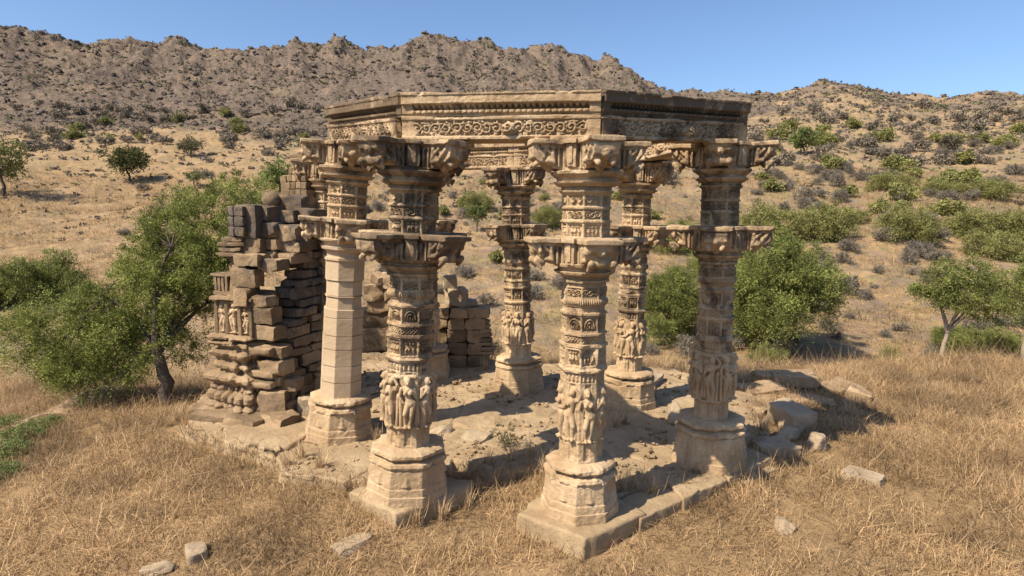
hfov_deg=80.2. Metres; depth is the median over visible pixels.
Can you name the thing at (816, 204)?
dry shrub
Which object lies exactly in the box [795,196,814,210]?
dry shrub
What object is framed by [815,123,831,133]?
bush
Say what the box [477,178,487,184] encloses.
bush
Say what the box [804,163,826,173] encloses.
dry shrub
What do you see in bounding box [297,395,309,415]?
stone block
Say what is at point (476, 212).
thorn tree
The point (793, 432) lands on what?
boulder
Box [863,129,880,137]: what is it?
dry shrub
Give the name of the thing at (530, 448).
dry weed
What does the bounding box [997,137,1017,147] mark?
bush
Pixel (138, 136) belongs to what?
bush
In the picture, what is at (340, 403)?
stone pillar
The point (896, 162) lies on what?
bush
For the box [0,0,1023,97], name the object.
sky
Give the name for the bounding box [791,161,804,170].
dry shrub
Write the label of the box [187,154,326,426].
ruined wall
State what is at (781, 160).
dry shrub
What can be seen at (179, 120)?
dry shrub
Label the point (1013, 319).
dry shrub
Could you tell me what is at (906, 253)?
dry shrub
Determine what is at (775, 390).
fallen slab
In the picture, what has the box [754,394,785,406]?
fallen slab
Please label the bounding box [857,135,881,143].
dry shrub
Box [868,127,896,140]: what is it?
bush
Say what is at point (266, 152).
dry shrub
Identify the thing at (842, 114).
dry shrub
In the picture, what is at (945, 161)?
dry shrub
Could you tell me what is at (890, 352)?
bush
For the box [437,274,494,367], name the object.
ruined wall
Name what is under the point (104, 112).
dry shrub
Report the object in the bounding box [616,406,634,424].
dry weed
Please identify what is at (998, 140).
bush
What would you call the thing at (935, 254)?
dry shrub
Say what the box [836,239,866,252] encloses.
dry shrub
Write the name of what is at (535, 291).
dry shrub
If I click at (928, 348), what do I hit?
dry shrub
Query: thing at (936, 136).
bush
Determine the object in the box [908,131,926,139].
dry shrub
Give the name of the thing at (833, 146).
dry shrub
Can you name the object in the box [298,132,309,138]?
bush
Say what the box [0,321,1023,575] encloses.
dry grass
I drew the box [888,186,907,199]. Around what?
dry shrub
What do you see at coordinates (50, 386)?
bush
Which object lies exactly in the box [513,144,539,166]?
stone beam
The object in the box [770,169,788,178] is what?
dry shrub
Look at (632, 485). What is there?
dry weed
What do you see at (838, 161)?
bush
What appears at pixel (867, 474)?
boulder
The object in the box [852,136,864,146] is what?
dry shrub
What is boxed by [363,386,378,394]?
boulder
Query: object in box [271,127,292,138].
dry shrub
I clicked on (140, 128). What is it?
dry shrub
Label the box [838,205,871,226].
bush
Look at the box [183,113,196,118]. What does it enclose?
dry shrub
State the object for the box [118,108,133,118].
dry shrub
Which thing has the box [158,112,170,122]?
dry shrub
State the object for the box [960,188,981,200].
dry shrub
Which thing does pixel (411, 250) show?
stone pillar
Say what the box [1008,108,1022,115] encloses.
dry shrub
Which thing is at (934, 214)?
dry shrub
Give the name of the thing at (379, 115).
stone beam
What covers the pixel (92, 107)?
dry shrub
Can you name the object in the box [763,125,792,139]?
bush
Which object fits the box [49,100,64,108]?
dry shrub
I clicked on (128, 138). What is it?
dry shrub
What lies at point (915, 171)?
bush
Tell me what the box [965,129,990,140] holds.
dry shrub
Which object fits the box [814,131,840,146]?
bush
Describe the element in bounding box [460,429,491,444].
boulder
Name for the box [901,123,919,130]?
dry shrub
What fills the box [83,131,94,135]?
dry shrub
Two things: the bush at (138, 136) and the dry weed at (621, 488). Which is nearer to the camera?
the dry weed at (621, 488)
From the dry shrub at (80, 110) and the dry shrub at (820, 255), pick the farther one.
the dry shrub at (80, 110)
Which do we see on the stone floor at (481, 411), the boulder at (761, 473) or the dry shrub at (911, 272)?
the boulder at (761, 473)
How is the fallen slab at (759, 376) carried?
on the ground at (390, 79)
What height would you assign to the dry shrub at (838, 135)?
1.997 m
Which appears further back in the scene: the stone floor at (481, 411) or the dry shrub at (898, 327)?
the dry shrub at (898, 327)
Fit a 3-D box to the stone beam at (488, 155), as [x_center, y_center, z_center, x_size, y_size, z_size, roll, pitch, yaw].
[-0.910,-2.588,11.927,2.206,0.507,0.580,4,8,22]
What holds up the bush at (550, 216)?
on the ground at (390, 79)
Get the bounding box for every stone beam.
[324,93,402,142]
[400,89,601,143]
[464,144,513,169]
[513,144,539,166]
[601,89,751,143]
[639,124,747,162]
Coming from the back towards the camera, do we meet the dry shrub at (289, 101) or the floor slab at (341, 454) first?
the dry shrub at (289, 101)
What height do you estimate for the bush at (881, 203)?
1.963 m
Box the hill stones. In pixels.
[0,26,1023,204]
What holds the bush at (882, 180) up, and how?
on the ground at (390, 79)
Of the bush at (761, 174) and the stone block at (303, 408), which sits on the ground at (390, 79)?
the bush at (761, 174)
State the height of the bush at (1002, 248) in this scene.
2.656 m
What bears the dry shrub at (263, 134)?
on the ground at (390, 79)
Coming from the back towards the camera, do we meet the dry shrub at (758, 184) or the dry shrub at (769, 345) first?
the dry shrub at (758, 184)
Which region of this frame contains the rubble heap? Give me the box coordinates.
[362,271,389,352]
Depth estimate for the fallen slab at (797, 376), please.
12.51 m
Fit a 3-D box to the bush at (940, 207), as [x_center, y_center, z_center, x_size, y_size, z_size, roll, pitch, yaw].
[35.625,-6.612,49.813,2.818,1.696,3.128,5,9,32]
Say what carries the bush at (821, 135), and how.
on the ground at (390, 79)
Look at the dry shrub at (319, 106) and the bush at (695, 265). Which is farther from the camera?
the dry shrub at (319, 106)
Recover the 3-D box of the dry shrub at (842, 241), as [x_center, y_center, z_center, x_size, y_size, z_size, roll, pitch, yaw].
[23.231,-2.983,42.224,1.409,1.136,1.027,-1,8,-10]
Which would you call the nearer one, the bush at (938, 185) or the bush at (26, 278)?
the bush at (26, 278)
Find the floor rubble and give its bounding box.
[211,367,755,476]
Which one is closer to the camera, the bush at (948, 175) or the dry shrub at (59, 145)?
the bush at (948, 175)
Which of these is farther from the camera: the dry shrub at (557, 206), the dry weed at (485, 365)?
the dry shrub at (557, 206)
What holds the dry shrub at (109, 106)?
on the ground at (390, 79)
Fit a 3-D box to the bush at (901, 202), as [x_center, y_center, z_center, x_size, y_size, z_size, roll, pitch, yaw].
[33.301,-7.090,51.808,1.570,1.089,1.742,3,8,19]
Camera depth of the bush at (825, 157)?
72.81 m
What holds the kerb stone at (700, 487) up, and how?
on the stone floor at (481, 411)
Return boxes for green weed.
[0,412,26,431]
[0,421,48,443]
[0,433,41,460]
[0,458,25,480]
[22,410,66,429]
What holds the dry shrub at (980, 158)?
on the ground at (390, 79)
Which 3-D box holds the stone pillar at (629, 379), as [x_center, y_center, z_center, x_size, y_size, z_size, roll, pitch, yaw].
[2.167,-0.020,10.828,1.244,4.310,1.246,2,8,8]
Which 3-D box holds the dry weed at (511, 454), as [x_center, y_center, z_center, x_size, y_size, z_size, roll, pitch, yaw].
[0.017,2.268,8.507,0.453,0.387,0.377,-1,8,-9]
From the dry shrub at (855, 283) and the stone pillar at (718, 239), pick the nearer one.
the stone pillar at (718, 239)
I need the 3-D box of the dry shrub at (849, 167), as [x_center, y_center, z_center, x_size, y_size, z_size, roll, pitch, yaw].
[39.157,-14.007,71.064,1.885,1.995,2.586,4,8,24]
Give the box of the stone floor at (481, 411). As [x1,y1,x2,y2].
[180,359,769,499]
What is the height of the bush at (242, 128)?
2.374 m
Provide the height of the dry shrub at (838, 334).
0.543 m
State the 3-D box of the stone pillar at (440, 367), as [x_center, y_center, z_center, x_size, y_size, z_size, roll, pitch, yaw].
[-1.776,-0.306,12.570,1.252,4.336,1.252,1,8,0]
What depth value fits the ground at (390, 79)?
43.38 m
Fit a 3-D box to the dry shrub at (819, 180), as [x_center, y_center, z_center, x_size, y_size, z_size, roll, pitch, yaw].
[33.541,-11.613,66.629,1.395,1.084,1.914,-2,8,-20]
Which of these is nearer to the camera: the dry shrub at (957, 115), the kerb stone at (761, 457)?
the kerb stone at (761, 457)
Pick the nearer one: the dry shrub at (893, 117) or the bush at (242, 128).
the bush at (242, 128)
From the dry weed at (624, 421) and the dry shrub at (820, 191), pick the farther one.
the dry shrub at (820, 191)
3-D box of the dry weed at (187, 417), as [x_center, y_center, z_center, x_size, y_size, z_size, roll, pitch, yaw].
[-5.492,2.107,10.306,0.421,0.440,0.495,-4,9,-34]
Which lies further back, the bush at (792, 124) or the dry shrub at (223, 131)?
the bush at (792, 124)
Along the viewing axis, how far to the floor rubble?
9.82 m
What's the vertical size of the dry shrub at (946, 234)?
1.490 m
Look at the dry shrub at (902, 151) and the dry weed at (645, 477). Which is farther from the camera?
the dry shrub at (902, 151)
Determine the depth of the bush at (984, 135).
110.29 m
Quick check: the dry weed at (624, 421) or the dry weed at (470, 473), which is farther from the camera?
the dry weed at (624, 421)
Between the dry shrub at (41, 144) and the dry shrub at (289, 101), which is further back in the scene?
the dry shrub at (289, 101)
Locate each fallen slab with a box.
[733,400,766,416]
[736,380,788,394]
[751,369,816,376]
[754,372,782,380]
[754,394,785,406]
[770,372,819,387]
[786,393,838,406]
[818,377,852,394]
[845,382,872,400]
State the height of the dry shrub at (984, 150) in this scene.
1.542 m
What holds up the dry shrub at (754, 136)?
on the ground at (390, 79)
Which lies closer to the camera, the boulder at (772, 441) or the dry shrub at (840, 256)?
the boulder at (772, 441)
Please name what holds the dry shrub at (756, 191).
on the ground at (390, 79)
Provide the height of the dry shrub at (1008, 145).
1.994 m
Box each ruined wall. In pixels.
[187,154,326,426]
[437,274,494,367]
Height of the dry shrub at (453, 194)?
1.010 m
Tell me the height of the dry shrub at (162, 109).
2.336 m
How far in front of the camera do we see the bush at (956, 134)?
112.14 m
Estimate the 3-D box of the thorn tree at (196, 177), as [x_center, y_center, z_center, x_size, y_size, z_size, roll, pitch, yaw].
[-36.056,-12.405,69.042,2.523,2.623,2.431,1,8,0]
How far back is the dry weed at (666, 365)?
13.41 m
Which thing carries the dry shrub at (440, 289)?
on the ground at (390, 79)
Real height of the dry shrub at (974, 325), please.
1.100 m
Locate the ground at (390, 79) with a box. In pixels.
[0,25,1023,575]
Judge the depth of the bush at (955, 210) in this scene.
49.55 m
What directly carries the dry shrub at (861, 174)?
on the ground at (390, 79)
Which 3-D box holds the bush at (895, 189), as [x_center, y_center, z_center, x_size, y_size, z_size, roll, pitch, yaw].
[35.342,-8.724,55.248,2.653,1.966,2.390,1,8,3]
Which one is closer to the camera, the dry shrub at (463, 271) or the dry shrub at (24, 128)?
the dry shrub at (463, 271)
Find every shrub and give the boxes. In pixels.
[9,102,23,108]
[16,125,29,130]
[20,138,39,149]
[25,130,42,139]
[32,100,44,105]
[34,139,49,148]
[39,124,63,136]
[44,130,64,142]
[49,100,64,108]
[49,106,70,118]
[49,139,75,150]
[60,102,71,109]
[64,118,77,127]
[70,105,87,114]
[74,118,94,127]
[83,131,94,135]
[87,104,99,110]
[87,116,99,123]
[91,109,113,116]
[93,135,116,144]
[102,101,119,110]
[115,228,131,235]
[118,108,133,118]
[118,134,134,140]
[119,103,133,111]
[127,129,141,135]
[130,125,153,133]
[133,182,151,190]
[141,103,157,110]
[141,112,156,121]
[145,132,169,140]
[151,135,175,143]
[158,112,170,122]
[159,105,167,112]
[167,111,186,122]
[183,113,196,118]
[196,102,212,110]
[196,168,214,176]
[206,157,212,162]
[215,127,230,136]
[218,132,237,142]
[222,140,237,148]
[225,123,238,131]
[237,108,253,117]
[257,128,271,135]
[258,131,268,136]
[258,147,275,155]
[267,103,280,113]
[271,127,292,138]
[272,135,291,145]
[275,140,285,150]
[282,95,301,105]
[288,124,306,135]
[296,100,306,108]
[306,130,318,135]
[311,103,323,111]
[366,204,372,212]
[371,200,385,210]
[377,264,386,271]
[438,284,443,292]
[446,191,456,198]
[449,262,477,278]
[454,207,469,218]
[476,292,498,305]
[489,421,518,451]
[490,341,502,360]
[530,269,547,280]
[531,281,543,300]
[546,274,564,289]
[551,201,561,214]
[645,343,657,354]
[646,342,659,352]
[669,172,679,181]
[672,333,696,357]
[732,336,743,351]
[733,321,750,341]
[747,132,766,141]
[750,187,763,194]
[751,128,764,134]
[752,330,780,346]
[757,178,766,187]
[758,117,768,122]
[760,338,785,349]
[763,167,780,174]
[765,135,779,142]
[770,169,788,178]
[771,147,797,165]
[772,337,797,356]
[775,105,791,113]
[775,200,789,210]
[776,181,790,190]
[782,177,798,188]
[783,159,791,166]
[783,329,799,342]
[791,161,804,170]
[792,186,817,201]
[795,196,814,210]
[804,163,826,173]
[806,101,824,113]
[807,150,828,159]
[809,177,826,184]
[810,201,826,208]
[811,316,844,331]
[812,111,837,123]
[813,187,828,195]
[814,143,832,153]
[814,245,832,260]
[817,168,834,180]
[818,258,842,270]
[821,141,838,149]
[827,171,845,186]
[827,188,850,201]
[828,329,845,339]
[832,251,854,263]
[833,110,848,118]
[833,132,848,141]
[836,237,852,248]
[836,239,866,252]
[839,160,855,173]
[840,272,861,296]
[842,311,855,318]
[845,139,854,147]
[847,167,875,180]
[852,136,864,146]
[856,288,872,299]
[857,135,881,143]
[859,104,868,109]
[859,135,881,147]
[862,146,881,154]
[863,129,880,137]
[866,119,884,130]
[869,264,884,273]
[871,226,896,242]
[875,145,903,160]
[877,168,900,176]
[877,327,893,337]
[886,110,903,121]
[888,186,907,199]
[890,322,910,332]
[898,246,919,264]
[899,142,915,151]
[899,147,911,153]
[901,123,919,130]
[901,151,925,165]
[904,137,933,150]
[904,239,927,257]
[904,268,919,274]
[905,113,917,119]
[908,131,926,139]
[913,98,935,108]
[914,120,926,126]
[915,270,946,282]
[919,246,951,260]
[919,342,939,357]
[921,113,941,123]
[922,241,934,252]
[923,188,935,195]
[924,209,942,221]
[929,151,958,164]
[929,189,959,200]
[931,146,951,155]
[932,226,957,240]
[937,132,963,152]
[945,111,970,121]
[948,149,962,155]
[950,118,970,130]
[955,148,982,156]
[959,317,993,330]
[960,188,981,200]
[961,229,988,237]
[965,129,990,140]
[966,106,990,120]
[967,137,984,146]
[968,115,989,129]
[971,153,990,164]
[976,146,994,153]
[983,98,1002,109]
[984,156,998,163]
[984,172,1009,180]
[988,145,1005,153]
[989,112,1003,121]
[990,315,1014,329]
[992,105,1013,114]
[999,312,1023,328]
[1001,163,1023,174]
[1002,140,1017,148]
[1004,163,1020,174]
[1005,114,1023,121]
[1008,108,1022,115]
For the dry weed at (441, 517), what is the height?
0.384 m
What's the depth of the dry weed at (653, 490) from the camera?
7.65 m
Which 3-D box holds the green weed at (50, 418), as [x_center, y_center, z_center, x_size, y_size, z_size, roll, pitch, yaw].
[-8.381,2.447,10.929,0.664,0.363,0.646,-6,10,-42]
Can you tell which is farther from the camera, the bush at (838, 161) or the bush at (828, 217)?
the bush at (838, 161)
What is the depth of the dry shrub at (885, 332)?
26.41 m
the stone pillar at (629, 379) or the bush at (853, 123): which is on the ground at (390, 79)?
the bush at (853, 123)
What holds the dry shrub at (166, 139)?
on the ground at (390, 79)
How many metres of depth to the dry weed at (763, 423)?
9.78 m
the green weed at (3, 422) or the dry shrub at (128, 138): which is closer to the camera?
the green weed at (3, 422)
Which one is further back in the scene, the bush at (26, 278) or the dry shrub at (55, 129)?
the dry shrub at (55, 129)
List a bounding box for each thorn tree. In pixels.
[0,135,33,195]
[0,167,280,408]
[96,143,153,180]
[174,134,205,156]
[184,168,205,186]
[255,155,290,191]
[464,202,488,231]
[786,125,823,154]
[904,252,1009,356]
[982,252,1023,360]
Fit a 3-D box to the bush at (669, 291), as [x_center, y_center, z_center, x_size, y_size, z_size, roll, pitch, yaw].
[6.599,0.705,25.183,3.639,3.680,3.070,-1,8,-15]
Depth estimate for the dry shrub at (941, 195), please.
54.54 m
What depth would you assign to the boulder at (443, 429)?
9.55 m
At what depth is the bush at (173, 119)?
149.41 m
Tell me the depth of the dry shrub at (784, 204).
56.09 m
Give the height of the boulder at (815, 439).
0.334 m
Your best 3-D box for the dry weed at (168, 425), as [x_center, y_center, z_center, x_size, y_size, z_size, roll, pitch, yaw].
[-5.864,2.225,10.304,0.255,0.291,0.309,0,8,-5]
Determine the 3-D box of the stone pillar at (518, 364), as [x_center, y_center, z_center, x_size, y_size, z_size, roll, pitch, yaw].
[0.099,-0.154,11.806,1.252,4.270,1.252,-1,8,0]
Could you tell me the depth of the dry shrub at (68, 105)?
163.50 m
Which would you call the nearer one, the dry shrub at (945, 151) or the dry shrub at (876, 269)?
the dry shrub at (876, 269)
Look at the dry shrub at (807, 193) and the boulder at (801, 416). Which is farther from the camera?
the dry shrub at (807, 193)
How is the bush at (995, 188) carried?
on the ground at (390, 79)
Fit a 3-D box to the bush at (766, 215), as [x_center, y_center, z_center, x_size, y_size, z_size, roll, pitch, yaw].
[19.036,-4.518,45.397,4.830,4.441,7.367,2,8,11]
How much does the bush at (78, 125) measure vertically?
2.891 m
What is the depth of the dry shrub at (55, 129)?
105.72 m
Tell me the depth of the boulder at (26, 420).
11.59 m
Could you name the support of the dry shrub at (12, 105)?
on the ground at (390, 79)
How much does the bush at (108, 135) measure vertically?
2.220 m
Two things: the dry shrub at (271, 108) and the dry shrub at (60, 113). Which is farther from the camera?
the dry shrub at (271, 108)
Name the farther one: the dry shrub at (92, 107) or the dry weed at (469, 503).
the dry shrub at (92, 107)
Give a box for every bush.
[0,246,91,309]
[0,256,26,308]
[35,336,110,392]
[60,130,74,138]
[67,120,86,129]
[67,127,88,137]
[99,115,114,124]
[101,134,116,141]
[134,133,143,139]
[170,112,186,122]
[218,106,232,116]
[227,116,243,124]
[229,122,247,132]
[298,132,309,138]
[439,205,450,215]
[455,199,467,208]
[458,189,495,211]
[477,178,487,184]
[488,248,503,261]
[496,206,501,216]
[530,202,561,229]
[538,193,549,200]
[611,191,622,199]
[644,260,700,349]
[649,214,699,255]
[650,208,662,219]
[683,250,758,312]
[733,218,855,352]
[739,197,802,241]
[744,340,791,364]
[754,171,770,179]
[761,175,785,192]
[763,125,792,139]
[777,118,799,130]
[785,199,862,242]
[806,130,828,145]
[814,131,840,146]
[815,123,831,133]
[819,152,842,169]
[819,154,848,168]
[830,182,860,196]
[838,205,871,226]
[845,116,863,127]
[861,169,924,191]
[867,195,892,214]
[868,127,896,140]
[868,201,945,246]
[876,344,902,360]
[878,152,920,172]
[885,181,919,200]
[893,199,913,208]
[895,182,921,198]
[908,167,926,177]
[920,177,968,194]
[925,323,1003,356]
[926,168,962,186]
[928,132,948,142]
[928,197,966,216]
[937,204,1018,238]
[945,132,966,141]
[945,167,960,174]
[947,205,966,214]
[950,149,977,163]
[951,229,1023,262]
[955,165,984,183]
[961,177,1023,200]
[966,325,1022,358]
[968,131,991,141]
[978,205,1023,244]
[988,132,1020,143]
[990,136,1003,146]
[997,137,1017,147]
[1007,122,1023,132]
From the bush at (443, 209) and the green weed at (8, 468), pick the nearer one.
the green weed at (8, 468)
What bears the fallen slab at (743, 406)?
on the stone floor at (481, 411)
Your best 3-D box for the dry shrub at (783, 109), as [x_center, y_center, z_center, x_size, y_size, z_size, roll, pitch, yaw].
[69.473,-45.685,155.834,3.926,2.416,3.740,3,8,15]
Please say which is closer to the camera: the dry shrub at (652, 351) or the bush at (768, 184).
the dry shrub at (652, 351)
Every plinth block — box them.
[349,477,473,529]
[515,497,646,559]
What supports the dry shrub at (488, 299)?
on the ground at (390, 79)
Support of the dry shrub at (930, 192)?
on the ground at (390, 79)
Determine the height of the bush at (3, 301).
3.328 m
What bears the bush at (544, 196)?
on the ground at (390, 79)
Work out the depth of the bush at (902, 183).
55.84 m
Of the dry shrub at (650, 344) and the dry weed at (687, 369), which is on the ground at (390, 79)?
the dry shrub at (650, 344)
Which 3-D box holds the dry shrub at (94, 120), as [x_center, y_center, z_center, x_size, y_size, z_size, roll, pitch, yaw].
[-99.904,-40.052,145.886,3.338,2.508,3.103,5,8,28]
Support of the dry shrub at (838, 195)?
on the ground at (390, 79)
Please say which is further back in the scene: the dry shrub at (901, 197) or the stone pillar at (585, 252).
the dry shrub at (901, 197)
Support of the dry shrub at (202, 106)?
on the ground at (390, 79)
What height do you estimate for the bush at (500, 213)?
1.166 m
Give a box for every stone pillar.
[290,158,327,390]
[298,138,388,445]
[350,135,473,508]
[431,173,457,380]
[481,166,548,393]
[524,134,651,526]
[604,162,673,411]
[666,138,778,475]
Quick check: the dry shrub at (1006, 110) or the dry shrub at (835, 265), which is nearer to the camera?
the dry shrub at (835, 265)
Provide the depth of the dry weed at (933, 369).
14.33 m
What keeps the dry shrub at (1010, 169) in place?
on the ground at (390, 79)
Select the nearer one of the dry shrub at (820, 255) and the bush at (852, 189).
the dry shrub at (820, 255)
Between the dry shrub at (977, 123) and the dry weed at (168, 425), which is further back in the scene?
the dry shrub at (977, 123)
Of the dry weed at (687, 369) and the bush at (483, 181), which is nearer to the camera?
the dry weed at (687, 369)
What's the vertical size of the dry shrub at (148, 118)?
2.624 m
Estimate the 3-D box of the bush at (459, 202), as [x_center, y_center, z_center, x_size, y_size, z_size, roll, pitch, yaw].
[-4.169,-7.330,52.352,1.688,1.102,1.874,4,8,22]
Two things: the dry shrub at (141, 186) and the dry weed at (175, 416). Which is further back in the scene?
the dry shrub at (141, 186)
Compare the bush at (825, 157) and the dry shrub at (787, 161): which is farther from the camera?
the dry shrub at (787, 161)
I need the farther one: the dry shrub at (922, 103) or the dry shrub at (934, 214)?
the dry shrub at (922, 103)
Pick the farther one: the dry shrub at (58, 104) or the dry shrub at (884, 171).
the dry shrub at (58, 104)
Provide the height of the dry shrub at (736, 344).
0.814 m
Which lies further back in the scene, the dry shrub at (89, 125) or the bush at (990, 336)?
the dry shrub at (89, 125)
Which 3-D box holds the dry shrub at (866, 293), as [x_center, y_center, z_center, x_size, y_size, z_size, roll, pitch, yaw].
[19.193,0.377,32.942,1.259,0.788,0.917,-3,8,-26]
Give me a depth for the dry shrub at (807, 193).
57.55 m
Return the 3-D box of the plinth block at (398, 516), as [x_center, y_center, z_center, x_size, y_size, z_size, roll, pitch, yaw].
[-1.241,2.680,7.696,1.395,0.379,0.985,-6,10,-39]
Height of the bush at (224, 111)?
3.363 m
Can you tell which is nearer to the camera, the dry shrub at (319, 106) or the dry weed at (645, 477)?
the dry weed at (645, 477)
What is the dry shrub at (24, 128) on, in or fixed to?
on the ground at (390, 79)
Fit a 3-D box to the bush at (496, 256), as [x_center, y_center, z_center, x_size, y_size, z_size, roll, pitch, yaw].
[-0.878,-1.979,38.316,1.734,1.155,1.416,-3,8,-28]
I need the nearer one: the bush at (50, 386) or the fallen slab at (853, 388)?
the fallen slab at (853, 388)
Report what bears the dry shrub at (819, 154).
on the ground at (390, 79)
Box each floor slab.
[223,415,307,460]
[276,441,369,491]
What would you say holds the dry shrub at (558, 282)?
on the ground at (390, 79)
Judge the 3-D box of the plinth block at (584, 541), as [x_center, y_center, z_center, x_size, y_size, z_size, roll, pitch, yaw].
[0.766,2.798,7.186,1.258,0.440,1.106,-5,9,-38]
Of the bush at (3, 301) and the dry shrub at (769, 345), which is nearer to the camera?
the dry shrub at (769, 345)
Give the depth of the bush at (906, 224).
43.00 m
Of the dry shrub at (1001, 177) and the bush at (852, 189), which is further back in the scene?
the dry shrub at (1001, 177)
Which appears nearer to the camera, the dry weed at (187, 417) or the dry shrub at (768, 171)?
the dry weed at (187, 417)
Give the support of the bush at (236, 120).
on the ground at (390, 79)
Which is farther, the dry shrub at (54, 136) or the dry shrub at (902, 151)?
the dry shrub at (54, 136)
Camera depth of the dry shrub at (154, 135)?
108.08 m
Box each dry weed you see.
[163,415,174,426]
[167,403,183,421]
[176,404,189,425]
[278,449,298,465]
[286,433,311,459]
[311,444,332,468]
[366,422,382,440]
[403,495,429,528]
[428,492,455,521]
[446,464,463,479]
[455,485,478,508]
[462,455,477,479]
[473,474,483,491]
[479,356,495,369]
[481,445,498,464]
[503,441,522,461]
[520,433,544,457]
[530,446,551,470]
[607,405,625,427]
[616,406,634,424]
[616,463,633,491]
[627,470,646,488]
[635,467,667,497]
[636,467,654,481]
[662,358,670,369]
[682,361,689,372]
[740,368,752,381]
[751,408,774,430]
[843,394,858,414]
[858,392,874,407]
[927,363,941,376]
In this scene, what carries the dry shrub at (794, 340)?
on the ground at (390, 79)
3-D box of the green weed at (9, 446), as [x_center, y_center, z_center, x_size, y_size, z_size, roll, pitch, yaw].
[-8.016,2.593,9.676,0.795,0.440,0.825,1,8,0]
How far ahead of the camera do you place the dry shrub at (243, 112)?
156.47 m
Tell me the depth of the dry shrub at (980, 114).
151.15 m
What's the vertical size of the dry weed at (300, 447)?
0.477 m
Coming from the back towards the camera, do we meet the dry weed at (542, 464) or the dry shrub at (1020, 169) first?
the dry shrub at (1020, 169)
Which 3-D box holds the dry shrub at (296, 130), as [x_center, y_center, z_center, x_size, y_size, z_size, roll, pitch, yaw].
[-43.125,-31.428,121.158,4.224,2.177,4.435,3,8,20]
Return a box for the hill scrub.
[0,24,1023,253]
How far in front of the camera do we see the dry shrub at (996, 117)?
151.87 m
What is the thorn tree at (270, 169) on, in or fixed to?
on the ground at (390, 79)
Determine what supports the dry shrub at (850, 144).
on the ground at (390, 79)
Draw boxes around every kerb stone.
[621,486,681,532]
[663,468,726,510]
[724,446,770,487]
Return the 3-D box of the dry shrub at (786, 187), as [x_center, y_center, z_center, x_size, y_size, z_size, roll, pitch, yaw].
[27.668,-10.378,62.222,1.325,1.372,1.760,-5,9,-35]
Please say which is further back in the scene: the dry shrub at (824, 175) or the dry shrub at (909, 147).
the dry shrub at (909, 147)
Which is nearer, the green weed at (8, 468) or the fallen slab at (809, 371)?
the green weed at (8, 468)
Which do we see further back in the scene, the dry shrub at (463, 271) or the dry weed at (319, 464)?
the dry shrub at (463, 271)
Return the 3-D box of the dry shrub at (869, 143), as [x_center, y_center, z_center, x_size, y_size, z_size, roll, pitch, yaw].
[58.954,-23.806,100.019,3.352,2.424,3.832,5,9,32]
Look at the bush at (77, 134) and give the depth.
105.37 m
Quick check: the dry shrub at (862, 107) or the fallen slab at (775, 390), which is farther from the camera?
the dry shrub at (862, 107)
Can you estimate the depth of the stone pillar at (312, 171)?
10.79 m
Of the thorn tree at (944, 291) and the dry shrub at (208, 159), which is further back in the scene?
the dry shrub at (208, 159)
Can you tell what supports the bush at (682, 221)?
on the ground at (390, 79)
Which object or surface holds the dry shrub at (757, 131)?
on the ground at (390, 79)
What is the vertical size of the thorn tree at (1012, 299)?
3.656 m
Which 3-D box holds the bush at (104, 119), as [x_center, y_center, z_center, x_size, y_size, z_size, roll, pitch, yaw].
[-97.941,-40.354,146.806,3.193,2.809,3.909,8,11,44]
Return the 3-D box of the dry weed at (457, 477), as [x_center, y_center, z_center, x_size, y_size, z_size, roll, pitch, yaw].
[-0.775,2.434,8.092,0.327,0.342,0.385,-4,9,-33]
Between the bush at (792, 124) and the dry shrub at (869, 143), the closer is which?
the dry shrub at (869, 143)
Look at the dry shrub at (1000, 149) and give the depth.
85.91 m
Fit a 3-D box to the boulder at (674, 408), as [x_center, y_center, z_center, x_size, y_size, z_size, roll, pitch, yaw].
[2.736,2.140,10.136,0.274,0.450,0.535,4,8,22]
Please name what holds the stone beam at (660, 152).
on the stone pillar at (629, 379)
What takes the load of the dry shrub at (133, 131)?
on the ground at (390, 79)
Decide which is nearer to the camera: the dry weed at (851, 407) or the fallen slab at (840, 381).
the dry weed at (851, 407)
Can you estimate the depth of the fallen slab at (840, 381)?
12.53 m
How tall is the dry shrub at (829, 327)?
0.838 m
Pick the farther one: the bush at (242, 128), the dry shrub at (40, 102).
the dry shrub at (40, 102)
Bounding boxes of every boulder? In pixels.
[7,414,41,428]
[42,385,121,418]
[138,560,175,575]
[184,540,207,565]
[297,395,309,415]
[331,532,371,558]
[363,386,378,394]
[429,425,454,434]
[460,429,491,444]
[550,402,557,408]
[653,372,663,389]
[668,401,680,424]
[738,466,775,484]
[750,435,801,458]
[766,397,817,433]
[774,516,796,534]
[777,426,800,440]
[804,432,826,451]
[841,465,885,488]
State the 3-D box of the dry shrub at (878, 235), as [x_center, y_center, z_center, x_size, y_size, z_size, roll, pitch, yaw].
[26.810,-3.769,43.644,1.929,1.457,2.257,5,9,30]
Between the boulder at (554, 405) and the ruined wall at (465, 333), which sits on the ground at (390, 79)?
the boulder at (554, 405)
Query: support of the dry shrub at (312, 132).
on the ground at (390, 79)
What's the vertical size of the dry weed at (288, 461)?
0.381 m
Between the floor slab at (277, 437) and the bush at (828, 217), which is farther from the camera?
the bush at (828, 217)
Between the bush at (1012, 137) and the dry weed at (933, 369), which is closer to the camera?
the dry weed at (933, 369)

